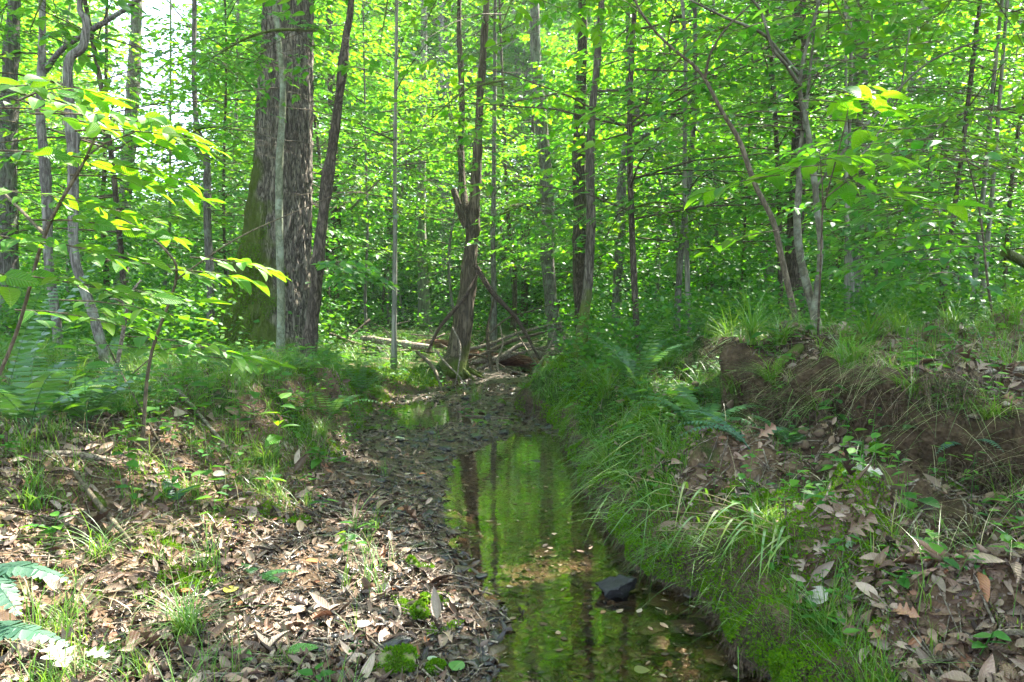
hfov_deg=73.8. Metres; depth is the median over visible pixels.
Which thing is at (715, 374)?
seedling
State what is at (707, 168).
young tree
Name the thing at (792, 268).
dark tree
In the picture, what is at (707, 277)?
undergrowth foliage
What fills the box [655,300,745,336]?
grass tussock
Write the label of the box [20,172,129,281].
young tree
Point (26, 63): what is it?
young tree
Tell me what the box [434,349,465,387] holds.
dead branch
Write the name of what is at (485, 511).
stream stone
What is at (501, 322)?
dead branch
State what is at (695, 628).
stone
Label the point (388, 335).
dead branch
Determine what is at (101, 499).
rotten log
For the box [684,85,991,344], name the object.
sapling
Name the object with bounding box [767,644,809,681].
moss hummock
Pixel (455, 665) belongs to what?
fallen leaf
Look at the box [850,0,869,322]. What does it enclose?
shade tree
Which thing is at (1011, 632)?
dead branch
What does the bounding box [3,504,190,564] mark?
grass tussock
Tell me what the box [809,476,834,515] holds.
dead branch
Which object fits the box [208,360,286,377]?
fern
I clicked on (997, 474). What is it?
root tangle
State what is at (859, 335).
tree root
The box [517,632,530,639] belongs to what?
stone
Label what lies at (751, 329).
grass tussock
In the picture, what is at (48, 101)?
young tree
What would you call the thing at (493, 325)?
background tree
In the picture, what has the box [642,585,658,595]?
stone
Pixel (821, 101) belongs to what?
background tree
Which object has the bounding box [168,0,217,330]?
crooked tree
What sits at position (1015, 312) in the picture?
grass tussock
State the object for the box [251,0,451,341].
background tree
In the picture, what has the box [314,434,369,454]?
root tangle
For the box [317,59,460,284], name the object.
young tree
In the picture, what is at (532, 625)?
stream stone
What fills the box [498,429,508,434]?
stone
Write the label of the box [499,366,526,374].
dead branch
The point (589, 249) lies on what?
bank tree
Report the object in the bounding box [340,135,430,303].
young tree
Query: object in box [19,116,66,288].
young tree
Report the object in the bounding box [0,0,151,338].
background tree
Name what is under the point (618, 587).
stone
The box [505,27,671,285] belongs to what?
young tree
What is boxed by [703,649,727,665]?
stone
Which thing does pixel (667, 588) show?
stone
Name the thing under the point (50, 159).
young tree
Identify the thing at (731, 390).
grass tussock
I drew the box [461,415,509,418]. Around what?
dead branch
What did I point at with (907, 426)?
fern
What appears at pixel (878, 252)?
background tree
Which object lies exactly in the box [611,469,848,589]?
reed grass
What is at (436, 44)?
canopy tree
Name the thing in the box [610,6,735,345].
forked tree
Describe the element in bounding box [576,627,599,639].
stone
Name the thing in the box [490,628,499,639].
stream stone
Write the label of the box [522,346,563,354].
dead branch
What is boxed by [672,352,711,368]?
grass tussock
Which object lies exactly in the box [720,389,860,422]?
grass tussock
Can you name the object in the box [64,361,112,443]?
seedling
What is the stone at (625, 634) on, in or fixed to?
on the ground at (734, 352)
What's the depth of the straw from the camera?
2.58 m
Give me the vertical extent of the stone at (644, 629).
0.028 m
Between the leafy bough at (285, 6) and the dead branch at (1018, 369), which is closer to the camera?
the dead branch at (1018, 369)
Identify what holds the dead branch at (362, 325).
on the ground at (734, 352)
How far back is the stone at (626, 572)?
2.79 m
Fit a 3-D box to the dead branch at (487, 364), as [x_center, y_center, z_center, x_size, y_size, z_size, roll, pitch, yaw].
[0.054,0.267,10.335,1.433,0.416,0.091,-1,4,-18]
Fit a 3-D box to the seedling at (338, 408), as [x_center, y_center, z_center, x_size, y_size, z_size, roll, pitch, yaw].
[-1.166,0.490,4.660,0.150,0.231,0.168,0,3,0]
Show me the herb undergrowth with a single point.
(794, 482)
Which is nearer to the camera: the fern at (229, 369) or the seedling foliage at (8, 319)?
the fern at (229, 369)
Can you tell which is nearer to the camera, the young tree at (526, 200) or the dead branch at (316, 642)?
the dead branch at (316, 642)
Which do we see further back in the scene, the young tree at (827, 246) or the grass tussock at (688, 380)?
the young tree at (827, 246)
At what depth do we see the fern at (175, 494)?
2.82 m
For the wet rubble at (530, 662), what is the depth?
2.77 m
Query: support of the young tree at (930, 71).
on the ground at (734, 352)
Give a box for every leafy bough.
[9,0,182,101]
[81,120,294,181]
[113,4,383,135]
[242,0,444,75]
[253,0,465,62]
[311,259,399,289]
[313,158,459,240]
[347,78,582,189]
[378,0,669,64]
[403,0,619,77]
[461,202,640,268]
[564,8,813,143]
[581,201,778,273]
[673,0,930,61]
[763,95,1023,226]
[766,206,1023,302]
[781,0,1023,106]
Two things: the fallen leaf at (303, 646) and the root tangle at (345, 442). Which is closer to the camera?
the fallen leaf at (303, 646)
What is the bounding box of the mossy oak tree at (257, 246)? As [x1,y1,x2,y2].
[166,0,330,364]
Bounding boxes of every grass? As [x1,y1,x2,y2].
[0,292,1023,681]
[511,372,823,681]
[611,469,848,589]
[660,326,1023,542]
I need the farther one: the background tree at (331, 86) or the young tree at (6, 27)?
the background tree at (331, 86)
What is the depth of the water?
6.39 m
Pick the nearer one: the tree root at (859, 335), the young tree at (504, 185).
the tree root at (859, 335)
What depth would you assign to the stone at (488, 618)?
2.33 m
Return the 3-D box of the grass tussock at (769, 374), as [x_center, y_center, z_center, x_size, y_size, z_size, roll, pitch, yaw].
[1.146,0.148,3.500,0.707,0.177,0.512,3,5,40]
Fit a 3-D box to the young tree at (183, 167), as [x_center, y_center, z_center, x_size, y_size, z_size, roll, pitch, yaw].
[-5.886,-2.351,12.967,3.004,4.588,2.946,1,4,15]
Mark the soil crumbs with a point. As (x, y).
(988, 527)
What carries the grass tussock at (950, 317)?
on the ground at (734, 352)
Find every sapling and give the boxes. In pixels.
[85,335,295,451]
[569,0,799,322]
[634,0,979,327]
[693,0,946,325]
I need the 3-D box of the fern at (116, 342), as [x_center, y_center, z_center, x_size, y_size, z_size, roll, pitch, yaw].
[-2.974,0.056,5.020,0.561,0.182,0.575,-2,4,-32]
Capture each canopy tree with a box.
[114,0,419,219]
[323,0,517,284]
[333,0,572,316]
[400,0,622,303]
[527,10,675,196]
[716,0,899,91]
[806,0,957,246]
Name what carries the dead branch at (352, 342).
on the ground at (734, 352)
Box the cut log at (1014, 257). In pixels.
[1000,248,1023,267]
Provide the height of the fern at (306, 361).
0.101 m
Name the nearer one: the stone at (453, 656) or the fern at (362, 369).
the stone at (453, 656)
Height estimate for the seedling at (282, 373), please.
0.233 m
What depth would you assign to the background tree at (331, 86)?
15.73 m
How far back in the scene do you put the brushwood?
10.68 m
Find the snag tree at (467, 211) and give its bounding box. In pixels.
[439,0,489,382]
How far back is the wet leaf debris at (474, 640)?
2.42 m
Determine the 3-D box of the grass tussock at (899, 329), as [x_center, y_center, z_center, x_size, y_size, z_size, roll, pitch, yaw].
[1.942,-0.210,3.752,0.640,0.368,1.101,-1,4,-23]
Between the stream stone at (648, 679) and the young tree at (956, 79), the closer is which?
the stream stone at (648, 679)
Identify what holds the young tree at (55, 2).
on the ground at (734, 352)
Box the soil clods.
[668,335,1012,524]
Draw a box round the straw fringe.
[671,328,1023,523]
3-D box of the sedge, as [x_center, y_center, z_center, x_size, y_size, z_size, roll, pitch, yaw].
[-2.494,0.307,5.865,8.744,0.980,6.805,0,3,0]
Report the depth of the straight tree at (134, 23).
13.64 m
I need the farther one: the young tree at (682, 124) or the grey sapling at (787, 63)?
the young tree at (682, 124)
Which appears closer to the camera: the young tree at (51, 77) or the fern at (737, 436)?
the fern at (737, 436)
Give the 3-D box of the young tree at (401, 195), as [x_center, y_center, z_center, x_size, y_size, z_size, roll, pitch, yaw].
[-2.561,-3.270,15.696,3.873,6.312,4.148,3,5,40]
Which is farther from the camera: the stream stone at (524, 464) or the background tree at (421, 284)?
the background tree at (421, 284)
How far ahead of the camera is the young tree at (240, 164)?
23.22 m
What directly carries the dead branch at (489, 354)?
on the ground at (734, 352)
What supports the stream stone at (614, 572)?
on the ground at (734, 352)
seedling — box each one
[40,511,75,543]
[49,315,104,417]
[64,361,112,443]
[105,422,146,478]
[124,372,155,405]
[172,351,194,388]
[191,375,225,417]
[226,399,255,420]
[259,393,299,473]
[268,362,291,394]
[292,386,315,408]
[306,447,329,468]
[331,395,349,425]
[336,531,357,554]
[360,520,376,533]
[611,405,621,418]
[708,366,719,386]
[802,591,828,609]
[930,389,956,408]
[968,630,1010,657]
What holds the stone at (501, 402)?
on the ground at (734, 352)
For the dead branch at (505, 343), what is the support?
on the ground at (734, 352)
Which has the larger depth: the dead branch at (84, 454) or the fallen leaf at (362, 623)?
the dead branch at (84, 454)
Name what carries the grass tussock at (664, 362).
on the ground at (734, 352)
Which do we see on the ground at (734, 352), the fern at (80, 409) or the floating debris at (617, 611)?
the fern at (80, 409)
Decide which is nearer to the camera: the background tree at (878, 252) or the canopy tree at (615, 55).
the background tree at (878, 252)
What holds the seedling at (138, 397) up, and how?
on the ground at (734, 352)
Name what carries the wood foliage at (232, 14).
on the ground at (734, 352)
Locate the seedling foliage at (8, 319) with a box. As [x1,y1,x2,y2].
[0,252,1023,395]
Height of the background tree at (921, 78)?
14.481 m
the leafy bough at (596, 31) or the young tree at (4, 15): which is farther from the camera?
the young tree at (4, 15)
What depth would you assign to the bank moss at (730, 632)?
2.46 m
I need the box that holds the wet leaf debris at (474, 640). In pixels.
[10,364,739,681]
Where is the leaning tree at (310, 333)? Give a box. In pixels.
[298,0,353,361]
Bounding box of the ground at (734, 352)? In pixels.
[0,170,1023,681]
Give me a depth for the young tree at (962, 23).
9.07 m
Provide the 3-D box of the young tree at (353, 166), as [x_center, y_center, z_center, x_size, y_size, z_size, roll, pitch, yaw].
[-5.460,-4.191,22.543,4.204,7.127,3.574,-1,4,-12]
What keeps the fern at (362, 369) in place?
on the ground at (734, 352)
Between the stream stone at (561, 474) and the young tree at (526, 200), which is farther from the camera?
the young tree at (526, 200)
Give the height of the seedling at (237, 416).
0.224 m
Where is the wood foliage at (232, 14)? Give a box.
[0,0,1023,309]
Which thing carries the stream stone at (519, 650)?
on the ground at (734, 352)
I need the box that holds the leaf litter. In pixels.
[0,307,1023,681]
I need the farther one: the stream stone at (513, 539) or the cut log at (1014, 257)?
the cut log at (1014, 257)
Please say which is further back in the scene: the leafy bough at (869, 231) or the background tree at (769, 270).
the background tree at (769, 270)
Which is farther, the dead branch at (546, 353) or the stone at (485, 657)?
the dead branch at (546, 353)
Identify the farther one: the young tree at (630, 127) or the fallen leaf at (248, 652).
the young tree at (630, 127)
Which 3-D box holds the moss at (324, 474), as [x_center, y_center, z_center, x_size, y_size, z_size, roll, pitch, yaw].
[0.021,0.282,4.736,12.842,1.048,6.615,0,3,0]
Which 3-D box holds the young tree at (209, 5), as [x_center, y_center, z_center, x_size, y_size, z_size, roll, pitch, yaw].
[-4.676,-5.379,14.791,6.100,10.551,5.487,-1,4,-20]
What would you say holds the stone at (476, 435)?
on the ground at (734, 352)
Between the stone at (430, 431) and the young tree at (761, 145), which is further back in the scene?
the young tree at (761, 145)
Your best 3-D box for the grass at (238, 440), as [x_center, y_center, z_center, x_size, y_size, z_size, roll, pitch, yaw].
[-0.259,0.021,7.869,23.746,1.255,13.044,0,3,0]
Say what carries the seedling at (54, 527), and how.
on the ground at (734, 352)
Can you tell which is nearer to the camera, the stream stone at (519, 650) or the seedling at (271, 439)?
the stream stone at (519, 650)
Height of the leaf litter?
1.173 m
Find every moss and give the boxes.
[0,316,1023,670]
[252,354,1023,681]
[514,366,867,681]
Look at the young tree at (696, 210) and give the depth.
14.40 m
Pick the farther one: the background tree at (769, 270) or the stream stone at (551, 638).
the background tree at (769, 270)
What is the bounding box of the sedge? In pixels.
[2,325,834,581]
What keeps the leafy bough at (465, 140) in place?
attached to the young tree at (630, 127)
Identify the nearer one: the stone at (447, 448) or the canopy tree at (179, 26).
the stone at (447, 448)
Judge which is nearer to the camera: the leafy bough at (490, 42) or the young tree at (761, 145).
the leafy bough at (490, 42)
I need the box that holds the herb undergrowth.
[0,298,1023,681]
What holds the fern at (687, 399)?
on the ground at (734, 352)
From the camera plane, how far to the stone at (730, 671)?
2.03 m
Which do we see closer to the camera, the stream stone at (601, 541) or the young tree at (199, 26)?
the stream stone at (601, 541)
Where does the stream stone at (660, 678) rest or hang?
on the ground at (734, 352)
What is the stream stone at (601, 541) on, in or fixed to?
on the ground at (734, 352)
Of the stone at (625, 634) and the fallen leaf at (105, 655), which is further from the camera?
the stone at (625, 634)
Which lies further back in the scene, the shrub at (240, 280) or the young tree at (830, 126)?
the young tree at (830, 126)
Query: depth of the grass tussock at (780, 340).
3.97 m
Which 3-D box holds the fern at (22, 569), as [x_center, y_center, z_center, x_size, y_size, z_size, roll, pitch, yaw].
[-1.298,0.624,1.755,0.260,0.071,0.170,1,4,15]
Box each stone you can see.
[336,574,349,580]
[373,643,419,674]
[375,448,387,452]
[379,635,411,648]
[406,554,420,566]
[407,598,430,619]
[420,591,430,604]
[424,429,436,434]
[424,509,433,516]
[424,657,447,677]
[428,441,438,446]
[431,457,446,461]
[437,445,451,451]
[446,649,460,659]
[447,528,460,533]
[453,466,467,472]
[458,507,471,515]
[468,433,482,439]
[473,637,487,654]
[474,508,489,515]
[475,519,487,525]
[479,655,494,665]
[486,616,498,621]
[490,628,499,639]
[497,398,505,406]
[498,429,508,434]
[508,537,520,541]
[509,586,522,593]
[509,646,519,656]
[514,646,523,653]
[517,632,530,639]
[519,461,530,467]
[519,469,534,473]
[526,459,541,468]
[529,623,534,628]
[539,646,573,659]
[545,633,557,642]
[554,471,567,477]
[567,574,582,588]
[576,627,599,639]
[595,574,636,601]
[596,536,611,545]
[601,560,618,570]
[610,569,626,576]
[619,631,632,637]
[620,569,631,575]
[635,622,664,635]
[638,676,656,681]
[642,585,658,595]
[646,593,678,614]
[648,636,669,651]
[655,674,664,681]
[656,605,670,615]
[662,585,676,591]
[663,617,712,637]
[675,647,687,654]
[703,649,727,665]
[722,660,752,680]
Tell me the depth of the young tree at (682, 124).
24.81 m
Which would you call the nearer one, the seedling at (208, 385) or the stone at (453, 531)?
the stone at (453, 531)
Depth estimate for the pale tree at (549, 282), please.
12.76 m
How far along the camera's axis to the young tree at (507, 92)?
22.92 m
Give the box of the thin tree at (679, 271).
[595,0,813,343]
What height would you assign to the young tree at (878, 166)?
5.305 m
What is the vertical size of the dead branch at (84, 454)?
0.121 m
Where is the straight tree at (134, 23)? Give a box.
[113,0,141,309]
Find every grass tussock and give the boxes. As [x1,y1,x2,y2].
[0,464,77,511]
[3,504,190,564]
[89,568,295,657]
[232,437,312,466]
[299,408,351,439]
[543,358,601,379]
[567,353,626,398]
[614,370,668,395]
[639,347,691,367]
[642,310,727,346]
[645,515,743,569]
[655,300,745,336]
[656,351,708,384]
[668,364,783,394]
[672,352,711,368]
[692,279,856,344]
[713,354,788,384]
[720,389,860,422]
[733,300,824,344]
[783,325,928,368]
[787,293,1005,344]
[805,275,959,335]
[823,354,1007,400]
[884,389,1023,428]
[896,293,985,328]
[954,275,1023,324]
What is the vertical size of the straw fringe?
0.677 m
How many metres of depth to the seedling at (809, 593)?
2.01 m
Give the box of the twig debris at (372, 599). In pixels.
[0,309,1023,681]
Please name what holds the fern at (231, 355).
on the ground at (734, 352)
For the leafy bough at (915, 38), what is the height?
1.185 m
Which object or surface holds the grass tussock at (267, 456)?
on the ground at (734, 352)
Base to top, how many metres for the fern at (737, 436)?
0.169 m
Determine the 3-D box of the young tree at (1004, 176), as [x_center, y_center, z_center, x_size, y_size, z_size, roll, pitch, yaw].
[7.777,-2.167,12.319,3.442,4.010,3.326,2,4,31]
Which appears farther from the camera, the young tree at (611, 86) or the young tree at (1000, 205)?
the young tree at (611, 86)
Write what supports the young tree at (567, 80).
on the ground at (734, 352)
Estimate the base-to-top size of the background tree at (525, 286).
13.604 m
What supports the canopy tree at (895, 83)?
on the ground at (734, 352)
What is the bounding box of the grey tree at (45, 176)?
[35,0,140,352]
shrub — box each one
[0,74,231,375]
[15,185,358,451]
[766,124,1023,317]
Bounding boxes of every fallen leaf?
[39,641,76,666]
[85,646,110,657]
[213,470,227,475]
[223,586,238,591]
[234,648,251,659]
[287,643,318,653]
[306,558,320,562]
[357,620,373,626]
[448,661,464,670]
[634,665,649,672]
[807,586,827,603]
[845,541,855,549]
[853,464,882,474]
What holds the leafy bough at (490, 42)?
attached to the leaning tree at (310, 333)
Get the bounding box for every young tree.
[0,0,97,277]
[0,0,109,259]
[0,0,192,276]
[0,0,197,273]
[0,0,221,304]
[0,0,341,350]
[0,1,81,219]
[0,7,126,260]
[0,62,69,274]
[18,103,95,294]
[19,92,101,271]
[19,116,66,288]
[19,161,167,286]
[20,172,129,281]
[56,0,339,291]
[119,89,250,295]
[138,0,423,288]
[143,0,435,270]
[153,15,354,271]
[160,0,446,334]
[199,74,355,244]
[225,138,329,238]
[226,177,353,298]
[312,0,513,324]
[312,40,456,322]
[312,47,505,329]
[312,138,359,275]
[313,106,407,311]
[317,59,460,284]
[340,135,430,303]
[342,0,932,358]
[369,58,559,314]
[399,192,458,307]
[407,101,521,284]
[408,139,571,300]
[408,189,525,301]
[417,151,517,298]
[450,115,537,304]
[453,42,574,280]
[482,125,573,319]
[497,167,631,295]
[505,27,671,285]
[508,0,876,337]
[509,114,613,284]
[517,54,648,286]
[519,10,678,303]
[532,0,740,319]
[536,0,789,290]
[559,28,701,283]
[578,0,1023,316]
[623,18,749,243]
[626,94,822,307]
[639,50,782,294]
[639,133,715,301]
[647,143,748,300]
[669,36,911,308]
[672,0,1022,314]
[677,42,806,286]
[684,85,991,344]
[691,0,1023,319]
[691,3,837,289]
[724,140,805,277]
[739,168,841,262]
[751,69,939,291]
[780,0,1023,320]
[792,45,928,235]
[804,177,873,296]
[818,117,904,255]
[819,0,1023,281]
[825,0,1023,311]
[837,92,1023,297]
[894,0,1023,260]
[924,17,1023,287]
[941,0,1023,253]
[945,0,1023,203]
[950,67,1023,263]
[963,21,1023,194]
[977,82,1023,258]
[999,200,1022,247]
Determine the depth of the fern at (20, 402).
2.88 m
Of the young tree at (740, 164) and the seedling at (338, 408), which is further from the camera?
the young tree at (740, 164)
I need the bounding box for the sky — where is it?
[48,0,1011,201]
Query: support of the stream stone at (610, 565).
on the ground at (734, 352)
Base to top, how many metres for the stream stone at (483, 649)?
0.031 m
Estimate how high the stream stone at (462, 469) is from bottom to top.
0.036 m
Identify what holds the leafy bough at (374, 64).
attached to the leaning tree at (310, 333)
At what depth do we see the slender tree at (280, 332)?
6.92 m
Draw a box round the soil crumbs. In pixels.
[0,325,1023,581]
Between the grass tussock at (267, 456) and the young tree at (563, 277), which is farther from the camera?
the young tree at (563, 277)
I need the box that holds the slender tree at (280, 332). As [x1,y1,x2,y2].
[155,0,372,358]
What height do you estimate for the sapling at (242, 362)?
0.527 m
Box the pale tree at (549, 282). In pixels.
[530,3,565,347]
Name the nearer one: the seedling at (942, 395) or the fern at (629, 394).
the seedling at (942, 395)
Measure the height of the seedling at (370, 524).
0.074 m
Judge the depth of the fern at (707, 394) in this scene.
4.04 m
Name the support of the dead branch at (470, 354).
on the ground at (734, 352)
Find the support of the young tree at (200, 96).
on the ground at (734, 352)
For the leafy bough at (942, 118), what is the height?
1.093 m
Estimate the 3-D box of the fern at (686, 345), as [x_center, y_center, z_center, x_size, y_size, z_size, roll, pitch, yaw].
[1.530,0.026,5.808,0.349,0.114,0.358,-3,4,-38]
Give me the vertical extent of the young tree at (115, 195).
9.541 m
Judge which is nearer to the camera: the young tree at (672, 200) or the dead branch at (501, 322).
the dead branch at (501, 322)
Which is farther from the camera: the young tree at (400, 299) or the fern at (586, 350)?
the young tree at (400, 299)
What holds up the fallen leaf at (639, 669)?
on the ground at (734, 352)
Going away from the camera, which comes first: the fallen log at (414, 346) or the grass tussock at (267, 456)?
the grass tussock at (267, 456)
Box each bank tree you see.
[570,0,603,358]
[572,0,587,347]
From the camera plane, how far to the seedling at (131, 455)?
2.74 m
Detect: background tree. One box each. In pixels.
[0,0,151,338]
[0,0,205,308]
[59,0,254,304]
[145,0,320,274]
[230,0,553,368]
[232,0,414,327]
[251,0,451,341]
[354,0,497,326]
[403,0,565,352]
[406,0,601,329]
[449,0,602,324]
[589,0,769,318]
[611,0,873,331]
[651,0,784,315]
[701,0,1023,329]
[705,2,838,303]
[735,1,839,279]
[759,0,868,277]
[759,0,1023,316]
[824,0,1023,321]
[836,2,1005,295]
[841,0,1023,318]
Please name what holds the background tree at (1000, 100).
on the ground at (734, 352)
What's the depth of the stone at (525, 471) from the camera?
4.48 m
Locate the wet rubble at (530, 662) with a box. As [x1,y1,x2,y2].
[160,365,767,681]
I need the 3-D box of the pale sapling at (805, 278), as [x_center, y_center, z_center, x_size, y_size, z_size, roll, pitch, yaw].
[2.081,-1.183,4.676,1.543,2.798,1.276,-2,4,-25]
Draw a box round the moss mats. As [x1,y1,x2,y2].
[34,398,1023,678]
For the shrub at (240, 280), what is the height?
1.148 m
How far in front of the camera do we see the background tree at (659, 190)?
12.88 m
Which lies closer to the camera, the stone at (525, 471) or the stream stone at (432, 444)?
the stone at (525, 471)
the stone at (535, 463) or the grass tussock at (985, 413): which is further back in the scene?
the stone at (535, 463)
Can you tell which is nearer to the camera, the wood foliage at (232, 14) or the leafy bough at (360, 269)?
the leafy bough at (360, 269)
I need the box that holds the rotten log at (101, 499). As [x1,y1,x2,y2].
[86,490,106,510]
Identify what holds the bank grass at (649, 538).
on the ground at (734, 352)
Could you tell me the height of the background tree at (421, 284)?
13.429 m
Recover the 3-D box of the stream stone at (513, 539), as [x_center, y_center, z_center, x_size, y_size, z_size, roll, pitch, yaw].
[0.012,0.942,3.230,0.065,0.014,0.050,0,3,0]
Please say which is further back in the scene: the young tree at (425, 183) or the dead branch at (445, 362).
the young tree at (425, 183)
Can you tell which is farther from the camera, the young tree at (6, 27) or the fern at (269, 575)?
the young tree at (6, 27)
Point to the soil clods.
(820, 432)
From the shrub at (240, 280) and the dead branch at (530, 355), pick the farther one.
the dead branch at (530, 355)
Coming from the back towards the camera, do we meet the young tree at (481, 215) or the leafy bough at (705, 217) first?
the young tree at (481, 215)
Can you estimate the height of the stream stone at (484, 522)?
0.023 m
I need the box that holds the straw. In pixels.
[1,294,1023,658]
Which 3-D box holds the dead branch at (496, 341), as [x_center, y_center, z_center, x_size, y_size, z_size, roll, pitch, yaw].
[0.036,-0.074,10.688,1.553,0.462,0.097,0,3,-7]
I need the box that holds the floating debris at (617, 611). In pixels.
[444,416,736,681]
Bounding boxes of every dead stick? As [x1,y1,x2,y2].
[73,471,133,544]
[165,377,239,460]
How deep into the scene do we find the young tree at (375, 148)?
17.42 m
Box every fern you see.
[0,350,156,428]
[0,561,71,615]
[0,620,69,646]
[4,210,150,385]
[17,359,181,424]
[63,335,136,358]
[161,479,204,502]
[204,346,250,362]
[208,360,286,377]
[217,345,278,362]
[237,562,297,583]
[289,348,349,360]
[292,356,316,366]
[295,392,385,418]
[341,362,410,393]
[568,341,629,362]
[575,316,689,382]
[603,384,663,399]
[630,383,776,427]
[668,381,720,403]
[669,410,799,449]
[672,337,697,347]
[741,415,812,447]
[876,424,916,430]
[931,313,982,327]
[936,439,1003,453]
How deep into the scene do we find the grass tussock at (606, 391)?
5.01 m
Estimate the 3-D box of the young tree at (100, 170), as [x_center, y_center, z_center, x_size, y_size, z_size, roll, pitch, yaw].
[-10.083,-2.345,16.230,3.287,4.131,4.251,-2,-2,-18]
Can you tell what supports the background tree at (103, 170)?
on the ground at (734, 352)
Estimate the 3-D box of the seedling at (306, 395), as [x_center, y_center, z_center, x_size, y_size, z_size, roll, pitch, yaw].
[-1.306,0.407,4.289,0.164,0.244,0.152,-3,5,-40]
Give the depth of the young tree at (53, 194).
18.67 m
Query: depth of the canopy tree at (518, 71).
26.28 m
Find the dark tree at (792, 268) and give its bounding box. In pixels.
[785,0,806,317]
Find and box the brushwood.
[360,313,593,364]
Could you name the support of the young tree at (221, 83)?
on the ground at (734, 352)
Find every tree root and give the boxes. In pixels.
[771,343,804,368]
[821,352,836,359]
[838,326,964,344]
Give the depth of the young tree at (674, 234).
11.86 m
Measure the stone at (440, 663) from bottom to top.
0.045 m
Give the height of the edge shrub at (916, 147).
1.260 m
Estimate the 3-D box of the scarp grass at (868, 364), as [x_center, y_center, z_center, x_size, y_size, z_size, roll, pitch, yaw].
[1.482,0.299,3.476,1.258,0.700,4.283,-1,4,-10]
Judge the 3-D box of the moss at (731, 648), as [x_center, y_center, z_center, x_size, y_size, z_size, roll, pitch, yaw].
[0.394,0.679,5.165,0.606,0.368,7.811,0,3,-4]
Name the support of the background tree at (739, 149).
on the ground at (734, 352)
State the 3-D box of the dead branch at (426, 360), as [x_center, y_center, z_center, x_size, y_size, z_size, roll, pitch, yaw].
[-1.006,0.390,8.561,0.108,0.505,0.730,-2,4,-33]
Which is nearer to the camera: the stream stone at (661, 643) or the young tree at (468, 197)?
the stream stone at (661, 643)
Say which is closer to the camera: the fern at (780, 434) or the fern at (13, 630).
the fern at (13, 630)
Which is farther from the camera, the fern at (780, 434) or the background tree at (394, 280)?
the background tree at (394, 280)
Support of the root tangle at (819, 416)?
hanging from the ground at (734, 352)
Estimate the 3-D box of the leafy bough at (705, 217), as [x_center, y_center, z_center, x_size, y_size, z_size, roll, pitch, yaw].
[2.247,-1.272,8.381,2.066,0.866,2.510,-1,4,-20]
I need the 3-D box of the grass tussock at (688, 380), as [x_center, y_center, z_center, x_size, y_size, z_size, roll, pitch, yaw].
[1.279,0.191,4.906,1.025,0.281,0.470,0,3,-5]
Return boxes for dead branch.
[42,450,142,464]
[303,639,360,667]
[320,502,429,521]
[329,332,439,352]
[340,319,370,348]
[370,333,444,355]
[384,329,409,355]
[384,575,401,625]
[416,351,442,389]
[427,274,477,351]
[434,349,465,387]
[439,343,504,367]
[452,327,460,385]
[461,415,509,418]
[468,326,563,363]
[470,321,561,349]
[472,342,534,364]
[473,264,540,359]
[475,344,559,369]
[480,300,563,344]
[486,298,494,370]
[496,325,502,371]
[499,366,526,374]
[515,329,540,369]
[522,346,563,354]
[532,330,555,375]
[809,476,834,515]
[968,629,1023,640]
[973,366,1023,374]
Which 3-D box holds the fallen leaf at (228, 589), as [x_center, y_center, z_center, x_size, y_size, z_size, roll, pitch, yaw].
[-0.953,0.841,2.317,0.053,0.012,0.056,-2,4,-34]
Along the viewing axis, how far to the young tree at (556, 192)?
25.50 m
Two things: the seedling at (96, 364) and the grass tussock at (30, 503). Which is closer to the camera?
the grass tussock at (30, 503)
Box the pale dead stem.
[109,279,141,384]
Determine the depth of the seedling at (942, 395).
2.67 m
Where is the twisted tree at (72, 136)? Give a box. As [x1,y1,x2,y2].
[62,0,113,371]
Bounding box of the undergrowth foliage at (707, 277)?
[18,131,1023,346]
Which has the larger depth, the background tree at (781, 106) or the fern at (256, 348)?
the background tree at (781, 106)
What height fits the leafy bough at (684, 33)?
1.195 m
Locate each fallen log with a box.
[360,335,431,350]
[417,339,481,351]
[468,351,549,368]
[529,332,599,357]
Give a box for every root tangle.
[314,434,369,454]
[511,388,541,412]
[743,390,858,440]
[846,368,1005,437]
[930,451,1023,505]
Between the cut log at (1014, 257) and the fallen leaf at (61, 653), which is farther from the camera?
the cut log at (1014, 257)
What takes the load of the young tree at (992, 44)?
on the ground at (734, 352)
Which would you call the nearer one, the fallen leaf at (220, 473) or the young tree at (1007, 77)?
the fallen leaf at (220, 473)
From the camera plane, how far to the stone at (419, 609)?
2.26 m
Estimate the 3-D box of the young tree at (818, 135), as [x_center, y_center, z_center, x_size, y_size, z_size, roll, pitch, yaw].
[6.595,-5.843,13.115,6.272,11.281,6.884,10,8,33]
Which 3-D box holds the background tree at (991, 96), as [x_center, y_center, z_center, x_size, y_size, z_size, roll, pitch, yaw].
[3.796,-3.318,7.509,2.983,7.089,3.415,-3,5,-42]
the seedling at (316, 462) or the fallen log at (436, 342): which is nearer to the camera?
the seedling at (316, 462)
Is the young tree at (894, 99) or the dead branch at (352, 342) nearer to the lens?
the dead branch at (352, 342)
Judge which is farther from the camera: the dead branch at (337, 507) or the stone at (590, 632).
the dead branch at (337, 507)
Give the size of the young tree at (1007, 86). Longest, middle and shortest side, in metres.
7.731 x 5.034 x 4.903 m
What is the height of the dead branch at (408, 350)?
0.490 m

